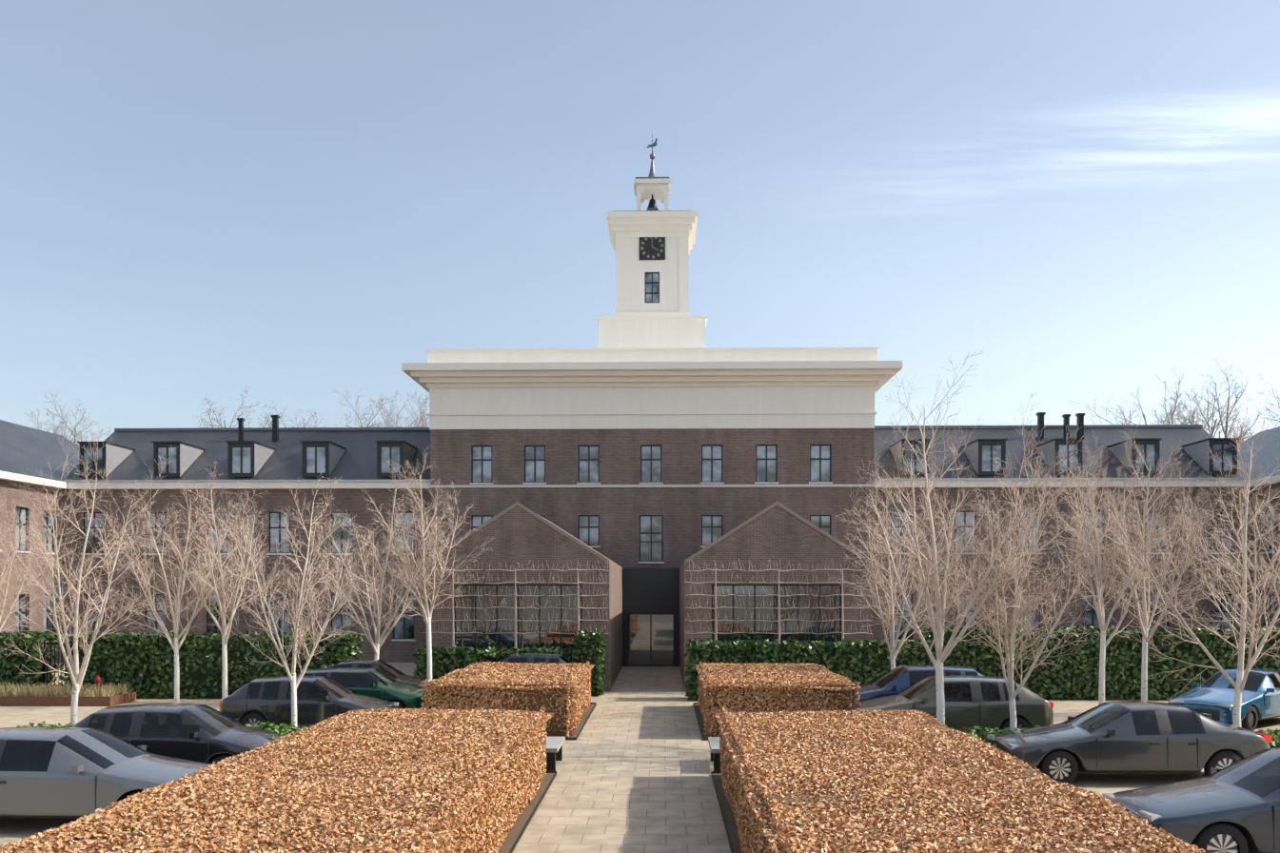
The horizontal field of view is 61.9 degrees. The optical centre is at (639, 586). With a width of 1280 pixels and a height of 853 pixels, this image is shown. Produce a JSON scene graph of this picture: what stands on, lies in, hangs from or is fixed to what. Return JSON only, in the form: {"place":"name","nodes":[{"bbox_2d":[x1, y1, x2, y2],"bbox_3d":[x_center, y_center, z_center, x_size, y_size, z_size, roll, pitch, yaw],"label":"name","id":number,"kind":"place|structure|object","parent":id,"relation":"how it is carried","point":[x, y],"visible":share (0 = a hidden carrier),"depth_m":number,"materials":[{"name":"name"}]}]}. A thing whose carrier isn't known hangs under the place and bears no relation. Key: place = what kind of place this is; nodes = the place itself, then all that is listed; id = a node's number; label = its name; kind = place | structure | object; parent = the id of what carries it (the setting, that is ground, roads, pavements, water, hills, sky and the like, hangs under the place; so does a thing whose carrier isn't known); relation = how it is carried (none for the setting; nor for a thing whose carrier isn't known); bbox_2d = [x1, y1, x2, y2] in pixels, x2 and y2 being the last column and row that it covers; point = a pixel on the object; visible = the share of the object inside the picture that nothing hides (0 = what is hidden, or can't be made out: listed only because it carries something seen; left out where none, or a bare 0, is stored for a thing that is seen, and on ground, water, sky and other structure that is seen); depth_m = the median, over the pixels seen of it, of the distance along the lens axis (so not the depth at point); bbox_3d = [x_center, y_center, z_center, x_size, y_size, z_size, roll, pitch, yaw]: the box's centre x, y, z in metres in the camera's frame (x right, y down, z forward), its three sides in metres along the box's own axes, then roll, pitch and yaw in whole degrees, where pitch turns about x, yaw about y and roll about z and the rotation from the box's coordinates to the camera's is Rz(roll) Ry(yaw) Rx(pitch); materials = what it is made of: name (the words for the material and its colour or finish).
{"place":"outdoors","nodes":[
{"label":"outdoors","id":0,"kind":"place"},
{"bbox_2d":[93,674,103,688],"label":"flower","id":1,"kind":"object","parent":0,"point":[97,679],"visible":0.44,"depth_m":34.19,"materials":[{"name":"red"}]},
{"bbox_2d":[0,662,1279,852],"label":"court paving","id":2,"kind":"structure","parent":0,"point":[11,830],"depth_m":26.52,"materials":[{"name":"beige stone"}]},
{"bbox_2d":[0,630,58,690],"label":"green hedge","id":3,"kind":"object","parent":2,"relation":"on","point":[11,664],"visible":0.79,"depth_m":34.71,"materials":[{"name":"green plant"}]},
{"bbox_2d":[0,497,70,637],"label":"birch","id":4,"kind":"object","parent":2,"relation":"on","point":[2,580],"visible":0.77,"depth_m":34.05,"materials":[{"name":"beige plant"}]},
{"bbox_2d":[0,419,79,663],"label":"side wing","id":5,"kind":"structure","parent":2,"relation":"on","point":[23,448],"depth_m":49.85,"materials":[{"name":"brown brick"}]},
{"bbox_2d":[42,638,69,688],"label":"garden gate","id":6,"kind":"structure","parent":2,"relation":"on","point":[45,675],"depth_m":35.19,"materials":[{"name":"grey metal"}]},
{"bbox_2d":[0,690,136,706],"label":"corten planter","id":7,"kind":"object","parent":2,"relation":"on","point":[54,700],"visible":0.71,"depth_m":32.38,"materials":[{"name":"metal"}]},
{"bbox_2d":[0,681,133,696],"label":"planter grasses","id":8,"kind":"object","parent":7,"relation":"on","point":[48,691],"visible":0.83,"depth_m":32.83,"materials":[{"name":"brown plant"}]},
{"bbox_2d":[0,425,177,725],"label":"bare tree","id":9,"kind":"object","parent":2,"relation":"on","point":[77,679],"visible":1,"depth_m":24.19,"materials":[{"name":"beige plant"}]},
{"bbox_2d":[0,726,211,818],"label":"silver estate car","id":10,"kind":"object","parent":2,"relation":"on","point":[49,772],"visible":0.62,"depth_m":15.55,"materials":[{"name":"grey paint"}]},
{"bbox_2d":[16,720,315,735],"bbox_3d":[-9.821,3.296,22.983,8.132,0.699,1.867,0,0,1],"label":"strip shrub","id":11,"kind":"object","parent":2,"relation":"on","point":[285,729],"visible":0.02,"depth_m":23.47,"materials":[{"name":"green plant"}]},
{"bbox_2d":[71,703,283,764],"bbox_3d":[-8.456,2.889,19.660,4.090,1.459,2.000,0,0,1],"label":"car","id":12,"kind":"object","parent":2,"relation":"on","point":[204,733],"visible":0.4,"depth_m":18.95,"materials":[{"name":"black paint"}]},
{"bbox_2d":[88,463,269,703],"bbox_3d":[-14.513,-0.163,33.495,5.050,7.568,4.819,0,0,41],"label":"bare tree","id":13,"kind":"object","parent":2,"relation":"on","point":[176,644],"visible":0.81,"depth_m":33.20,"materials":[{"name":"beige plant"}]},
{"bbox_2d":[128,464,292,700],"bbox_3d":[-13.135,-0.195,33.386,4.312,7.631,4.670,0,0,40],"label":"bare tree","id":14,"kind":"object","parent":2,"relation":"on","point":[223,601],"visible":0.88,"depth_m":33.53,"materials":[{"name":"beige plant"}]},
{"bbox_2d":[56,630,365,698],"bbox_3d":[-14.055,2.563,35.078,9.849,2.280,1.500,0,0,1],"label":"green hedge","id":15,"kind":"object","parent":2,"relation":"on","point":[142,664],"visible":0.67,"depth_m":34.58,"materials":[{"name":"green plant"}]},
{"bbox_2d":[198,469,371,728],"bbox_3d":[-8.228,0.418,23.933,4.103,6.404,3.588,0,0,1],"label":"bare tree","id":16,"kind":"object","parent":2,"relation":"on","point":[294,682],"visible":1,"depth_m":24.14,"materials":[{"name":"beige plant"}]},
{"bbox_2d":[218,674,399,729],"bbox_3d":[-7.980,2.889,25.951,3.990,1.459,1.970,0,0,1],"label":"grey hatchback car","id":17,"kind":"object","parent":2,"relation":"on","point":[258,700],"visible":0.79,"depth_m":25.15,"materials":[{"name":"grey paint"}]},
{"bbox_2d":[297,667,426,708],"bbox_3d":[-7.702,2.909,29.046,3.890,1.418,1.950,0,0,1],"label":"car","id":18,"kind":"object","parent":2,"relation":"on","point":[377,683],"visible":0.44,"depth_m":28.34,"materials":[{"name":"green paint"}]},
{"bbox_2d":[284,460,455,659],"bbox_3d":[-8.528,-0.199,33.004,5.780,7.639,5.598,0,0,36],"label":"bare tree","id":19,"kind":"object","parent":2,"relation":"on","point":[379,640],"visible":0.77,"depth_m":32.82,"materials":[{"name":"beige plant"}]},
{"bbox_2d":[320,658,432,688],"bbox_3d":[-7.924,2.885,31.751,4.340,1.468,2.020,0,0,1],"label":"black car","id":20,"kind":"object","parent":2,"relation":"on","point":[399,676],"visible":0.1,"depth_m":31.28,"materials":[{"name":"black paint"}]},
{"bbox_2d":[370,446,492,679],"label":"bare tree","id":21,"kind":"object","parent":2,"relation":"on","point":[426,615],"visible":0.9,"depth_m":33.27,"materials":[{"name":"beige plant"}]},
{"bbox_2d":[413,645,579,679],"bbox_3d":[-4.736,2.806,35.791,5.671,1.747,1.078,0,0,1],"label":"green hedge","id":22,"kind":"object","parent":2,"relation":"on","point":[445,659],"visible":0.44,"depth_m":35.49,"materials":[{"name":"green plant"}]},
{"bbox_2d":[422,558,609,648],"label":"espalier trees","id":23,"kind":"object","parent":2,"relation":"on","point":[507,619],"visible":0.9,"depth_m":36.51,"materials":[{"name":"beige plant"}]},
{"bbox_2d":[426,501,622,690],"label":"pavilion","id":24,"kind":"structure","parent":2,"relation":"on","point":[518,532],"depth_m":37.12,"materials":[{"name":"brick"}]},
{"bbox_2d":[500,652,573,663],"bbox_3d":[-3.873,2.864,34.064,4.140,1.509,2.000,0,0,1],"label":"dark car","id":25,"kind":"object","parent":2,"relation":"on","point":[533,658],"visible":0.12,"depth_m":33.42,"materials":[{"name":"grey paint"}]},
{"bbox_2d":[545,736,565,769],"bbox_3d":[-1.843,3.379,21.592,0.500,0.480,1.650,0,0,1],"label":"bench","id":26,"kind":"object","parent":2,"relation":"on","point":[554,749],"visible":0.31,"depth_m":21.09,"materials":[{"name":"stone"}]},
{"bbox_2d":[572,630,606,695],"bbox_3d":[-1.680,2.568,36.071,1.118,2.246,1.932,0,0,1],"label":"green hedge","id":27,"kind":"object","parent":2,"relation":"on","point":[590,646],"visible":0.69,"depth_m":35.33,"materials":[{"name":"green plant"}]},
{"bbox_2d":[498,702,742,852],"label":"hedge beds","id":28,"kind":"object","parent":2,"relation":"on","point":[512,840],"visible":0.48,"depth_m":17.50,"materials":[{"name":"soil"}]},
{"bbox_2d":[0,706,554,852],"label":"beech hedge","id":29,"kind":"object","parent":28,"relation":"on","point":[395,779],"visible":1,"depth_m":12.33,"materials":[{"name":"brown plant"}]},
{"bbox_2d":[419,660,594,736],"bbox_3d":[-3.345,2.930,29.049,3.789,1.406,7.142,0,0,1],"label":"beech hedge","id":30,"kind":"object","parent":28,"relation":"on","point":[561,691],"visible":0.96,"depth_m":25.70,"materials":[{"name":"orange plant"}]},
{"bbox_2d":[694,661,861,736],"bbox_3d":[3.473,2.929,28.900,3.795,1.396,7.141,0,0,1],"label":"beech hedge","id":31,"kind":"object","parent":28,"relation":"on","point":[739,687],"visible":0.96,"depth_m":25.57,"materials":[{"name":"brown plant"}]},
{"bbox_2d":[714,706,1205,852],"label":"beech hedge","id":32,"kind":"object","parent":28,"relation":"on","point":[893,780],"visible":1,"depth_m":12.14,"materials":[{"name":"brown plant"}]},
{"bbox_2d":[514,666,728,852],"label":"path paving","id":33,"kind":"structure","parent":2,"relation":"on","point":[634,776],"depth_m":19.57,"materials":[{"name":"beige stone"}]},
{"bbox_2d":[401,346,902,640],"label":"block","id":34,"kind":"structure","parent":2,"relation":"on","point":[649,457],"depth_m":49.94,"materials":[{"name":"brick"}]},
{"bbox_2d":[622,567,679,666],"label":"entrance portal","id":35,"kind":"object","parent":34,"relation":"attached to","point":[650,616],"visible":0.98,"depth_m":48.50,"materials":[{"name":"black glass"}]},
{"bbox_2d":[596,134,707,348],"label":"clock tower","id":36,"kind":"structure","parent":34,"relation":"on","point":[652,245],"depth_m":54.30,"materials":[{"name":"white paint"}]},
{"bbox_2d":[708,736,720,770],"bbox_3d":[1.656,3.379,21.516,0.500,0.480,1.650,0,0,1],"label":"bench","id":37,"kind":"object","parent":2,"relation":"on","point":[714,743],"visible":0.29,"depth_m":20.80,"materials":[{"name":"stone"}]},
{"bbox_2d":[679,500,869,690],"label":"pavilion","id":38,"kind":"structure","parent":2,"relation":"on","point":[778,534],"depth_m":36.92,"materials":[{"name":"brick"}]},
{"bbox_2d":[684,558,874,642],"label":"espalier trees","id":39,"kind":"object","parent":2,"relation":"on","point":[716,633],"visible":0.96,"depth_m":36.32,"materials":[{"name":"beige plant"}]},
{"bbox_2d":[683,637,936,700],"bbox_3d":[5.505,2.661,34.310,8.241,2.062,1.344,0,0,1],"label":"green hedge","id":40,"kind":"object","parent":2,"relation":"on","point":[863,661],"visible":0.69,"depth_m":33.85,"materials":[{"name":"green plant"}]},
{"bbox_2d":[829,455,982,669],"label":"tree","id":41,"kind":"object","parent":2,"relation":"on","point":[892,647],"visible":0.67,"depth_m":30.23,"materials":[{"name":"beige plant"}]},
{"bbox_2d":[854,664,984,701],"bbox_3d":[7.142,2.824,27.723,4.490,1.588,2.040,0,0,1],"label":"navy suv","id":42,"kind":"object","parent":2,"relation":"on","point":[896,679],"visible":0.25,"depth_m":27.05,"materials":[{"name":"blue paint"}]},
{"bbox_2d":[846,674,1053,732],"bbox_3d":[7.129,2.839,24.823,4.440,1.558,2.020,0,0,1],"label":"car","id":43,"kind":"object","parent":2,"relation":"on","point":[975,700],"visible":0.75,"depth_m":23.97,"materials":[{"name":"grey paint"}]},
{"bbox_2d":[835,348,1089,726],"bbox_3d":[6.720,-0.814,23.040,3.886,8.870,6.485,0,0,-31],"label":"bare tree","id":44,"kind":"object","parent":2,"relation":"on","point":[942,655],"visible":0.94,"depth_m":22.75,"materials":[{"name":"beige plant"}]},
{"bbox_2d":[947,725,1040,742],"bbox_3d":[7.977,3.297,22.517,4.601,0.698,1.850,0,0,1],"label":"strip shrub","id":45,"kind":"object","parent":2,"relation":"on","point":[981,732],"visible":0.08,"depth_m":22.66,"materials":[{"name":"green plant"}]},
{"bbox_2d":[942,448,1107,729],"bbox_3d":[8.049,0.314,22.596,3.233,6.615,3.638,0,0,-25],"label":"bare tree","id":46,"kind":"object","parent":2,"relation":"on","point":[1014,620],"visible":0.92,"depth_m":22.53,"materials":[{"name":"beige plant"}]},
{"bbox_2d":[917,624,1279,700],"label":"green hedge","id":47,"kind":"object","parent":2,"relation":"on","point":[1077,678],"visible":0.54,"depth_m":34.14,"materials":[{"name":"green plant"}]},
{"bbox_2d":[1026,432,1188,705],"bbox_3d":[13.288,-0.457,30.534,4.292,8.151,4.053,0,0,25],"label":"bare tree","id":48,"kind":"object","parent":2,"relation":"on","point":[1099,609],"visible":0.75,"depth_m":30.04,"materials":[{"name":"beige plant"}]},
{"bbox_2d":[984,700,1271,784],"bbox_3d":[9.129,2.895,20.178,4.740,1.448,2.050,0,0,1],"label":"car","id":49,"kind":"object","parent":2,"relation":"on","point":[1132,737],"visible":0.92,"depth_m":19.32,"materials":[{"name":"grey paint"}]},
{"bbox_2d":[1064,422,1243,701],"bbox_3d":[14.564,-0.562,29.944,4.435,8.366,5.893,0,0,1],"label":"bare tree","id":50,"kind":"object","parent":2,"relation":"on","point":[1145,622],"visible":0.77,"depth_m":30.39,"materials":[{"name":"beige plant"}]},
{"bbox_2d":[1039,386,1279,727],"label":"bare tree","id":51,"kind":"object","parent":2,"relation":"on","point":[1238,683],"visible":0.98,"depth_m":22.70,"materials":[{"name":"beige plant"}]},
{"bbox_2d":[1102,747,1279,852],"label":"blue car","id":52,"kind":"object","parent":2,"relation":"on","point":[1234,807],"visible":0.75,"depth_m":13.54,"materials":[{"name":"blue paint"}]},
{"bbox_2d":[1168,668,1279,730],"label":"blue sedan car","id":53,"kind":"object","parent":2,"relation":"on","point":[1214,696],"visible":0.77,"depth_m":27.18,"materials":[{"name":"blue paint"}]},
{"bbox_2d":[1223,486,1279,615],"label":"birch","id":54,"kind":"object","parent":2,"relation":"on","point":[1264,548],"visible":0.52,"depth_m":30.53,"materials":[{"name":"beige plant"}]},
{"bbox_2d":[1237,426,1279,627],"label":"side wing","id":55,"kind":"structure","parent":2,"relation":"on","point":[1267,454],"depth_m":49.88,"materials":[{"name":"brown brick"}]},
{"bbox_2d":[1252,727,1279,748],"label":"strip shrub","id":56,"kind":"object","parent":2,"relation":"on","point":[1274,742],"visible":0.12,"depth_m":22.43,"materials":[{"name":"green plant"}]},
{"bbox_2d":[0,0,1279,477],"label":"sky","id":57,"kind":"structure","parent":0,"point":[294,202],"materials":[{"name":"blue"}]},
{"label":"ground surface","id":58,"kind":"structure","parent":0,"visible":0},
{"bbox_2d":[26,389,107,446],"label":"tree","id":59,"kind":"object","parent":58,"relation":"on","point":[74,435],"visible":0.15,"depth_m":99.12,"materials":[{"name":"brown plant"}]},
{"bbox_2d":[196,384,260,427],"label":"tree","id":60,"kind":"object","parent":58,"relation":"on","point":[210,422],"visible":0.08,"depth_m":96.59,"materials":[{"name":"brown plant"}]},
{"bbox_2d":[59,414,430,662],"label":"wing","id":61,"kind":"structure","parent":58,"relation":"on","point":[269,459],"depth_m":51.47,"materials":[{"name":"brown brick"}]},
{"bbox_2d":[242,402,326,427],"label":"tree","id":62,"kind":"object","parent":58,"relation":"on","point":[269,423],"visible":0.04,"depth_m":95.81,"materials":[{"name":"brown plant"}]},
{"bbox_2d":[333,386,407,427],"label":"tree","id":63,"kind":"object","parent":58,"relation":"on","point":[372,424],"visible":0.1,"depth_m":97.58,"materials":[{"name":"brown plant"}]},
{"bbox_2d":[366,386,429,427],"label":"tree","id":64,"kind":"object","parent":58,"relation":"on","point":[421,418],"visible":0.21,"depth_m":94.22,"materials":[{"name":"brown plant"}]},
{"bbox_2d":[873,412,1259,642],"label":"wing","id":65,"kind":"structure","parent":58,"relation":"on","point":[984,443],"depth_m":50.63,"materials":[{"name":"brown brick"}]},
{"bbox_2d":[1070,368,1255,436],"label":"tree","id":66,"kind":"object","parent":58,"relation":"on","point":[1171,416],"visible":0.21,"depth_m":90.81,"materials":[{"name":"brown plant"}]},
{"bbox_2d":[1173,362,1279,475],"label":"tree","id":67,"kind":"object","parent":58,"relation":"on","point":[1224,429],"visible":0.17,"depth_m":97.50,"materials":[{"name":"brown plant"}]},
{"bbox_2d":[1253,373,1279,475],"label":"tree","id":68,"kind":"object","parent":58,"relation":"on","point":[1270,409],"visible":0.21,"depth_m":92.89,"materials":[{"name":"brown plant"}]}
]}

